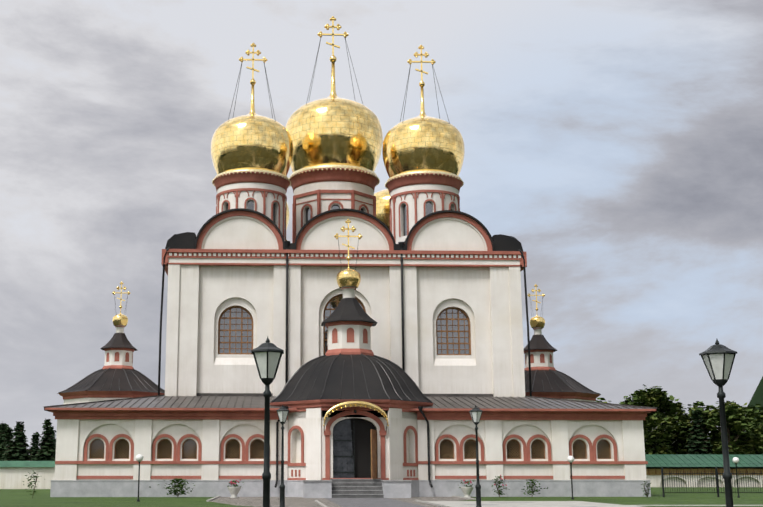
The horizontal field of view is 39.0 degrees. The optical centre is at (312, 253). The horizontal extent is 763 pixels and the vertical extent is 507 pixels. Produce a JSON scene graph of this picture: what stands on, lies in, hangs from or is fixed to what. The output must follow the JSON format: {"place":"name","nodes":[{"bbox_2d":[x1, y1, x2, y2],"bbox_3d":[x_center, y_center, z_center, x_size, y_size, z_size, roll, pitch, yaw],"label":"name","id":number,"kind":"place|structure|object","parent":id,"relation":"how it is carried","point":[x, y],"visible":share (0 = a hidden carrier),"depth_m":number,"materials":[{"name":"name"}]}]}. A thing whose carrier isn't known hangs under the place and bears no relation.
{"place":"outdoors","nodes":[
{"label":"outdoors","id":0,"kind":"place"},
{"bbox_2d":[0,487,762,506],"bbox_3d":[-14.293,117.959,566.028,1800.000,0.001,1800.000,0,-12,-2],"label":"ground grass","id":1,"kind":"structure","parent":0,"point":[20,498],"depth_m":62.29,"materials":[{"name":"green plant"}]},
{"bbox_2d":[0,461,54,488],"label":"monastery wall","id":2,"kind":"structure","parent":1,"relation":"on","point":[13,474],"depth_m":106.22,"materials":[{"name":"paint"}]},
{"bbox_2d":[0,419,56,460],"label":"trees","id":3,"kind":"object","parent":1,"relation":"on","point":[11,449],"visible":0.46,"depth_m":153.29,"materials":[{"name":"green plant"}]},
{"bbox_2d":[136,454,142,501],"bbox_3d":[-9.341,12.084,57.813,0.400,2.500,0.400,0,-12,-2],"label":"globe lamp","id":4,"kind":"object","parent":1,"relation":"on","point":[139,458],"visible":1,"depth_m":57.84,"materials":[{"name":"glass"}]},
{"bbox_2d":[251,337,283,506],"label":"street lamp","id":5,"kind":"object","parent":1,"relation":"on","point":[267,355],"visible":1,"depth_m":18.14,"materials":[{"name":"metal"}]},
{"bbox_2d":[23,470,651,497],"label":"shrubs","id":6,"kind":"object","parent":1,"relation":"on","point":[466,490],"visible":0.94,"depth_m":67.36,"materials":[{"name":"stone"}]},
{"bbox_2d":[43,16,656,497],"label":"cathedral","id":7,"kind":"structure","parent":1,"relation":"on","point":[389,320],"depth_m":78.56,"materials":[{"name":"paint"}]},
{"bbox_2d":[206,496,762,506],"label":"paths","id":8,"kind":"structure","parent":1,"relation":"on","point":[454,501],"depth_m":53.59,"materials":[{"name":"concrete"}]},
{"bbox_2d":[276,405,288,506],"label":"street lamp","id":9,"kind":"object","parent":8,"relation":"on","point":[282,412],"visible":1,"depth_m":44.55,"materials":[{"name":"metal"}]},
{"bbox_2d":[469,405,482,506],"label":"street lamp","id":10,"kind":"object","parent":8,"relation":"on","point":[475,413],"visible":1,"depth_m":44.83,"materials":[{"name":"metal"}]},
{"bbox_2d":[699,339,736,506],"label":"street lamp","id":11,"kind":"object","parent":8,"relation":"on","point":[718,358],"visible":1,"depth_m":18.41,"materials":[{"name":"metal"}]},
{"bbox_2d":[567,456,573,499],"bbox_3d":[15.111,13.055,62.534,0.400,2.500,0.400,0,-12,-2],"label":"globe lamp","id":12,"kind":"object","parent":1,"relation":"on","point":[570,459],"visible":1,"depth_m":62.56,"materials":[{"name":"glass"}]},
{"bbox_2d":[596,385,762,454],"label":"trees","id":13,"kind":"object","parent":1,"relation":"on","point":[683,434],"visible":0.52,"depth_m":133.13,"materials":[{"name":"green plant"}]},
{"bbox_2d":[645,454,762,486],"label":"perimeter wall","id":14,"kind":"structure","parent":1,"relation":"on","point":[689,463],"depth_m":121.55,"materials":[{"name":"paint"}]},
{"bbox_2d":[661,467,762,496],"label":"iron fence","id":15,"kind":"object","parent":1,"relation":"on","point":[716,473],"visible":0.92,"depth_m":68.68,"materials":[{"name":"black metal"}]},
{"bbox_2d":[732,457,739,497],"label":"globe lamp","id":16,"kind":"object","parent":1,"relation":"on","point":[735,460],"visible":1,"depth_m":67.36,"materials":[{"name":"glass"}]},
{"bbox_2d":[0,0,762,448],"label":"sky","id":17,"kind":"structure","parent":0,"point":[620,142],"materials":[{"name":"grey"}]},
{"bbox_2d":[746,377,762,427],"bbox_3d":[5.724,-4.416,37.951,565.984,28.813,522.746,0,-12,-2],"label":"roof","id":18,"kind":"object","parent":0,"point":[757,397],"depth_m":277.63,"materials":[{"name":"green metal"}]}
]}

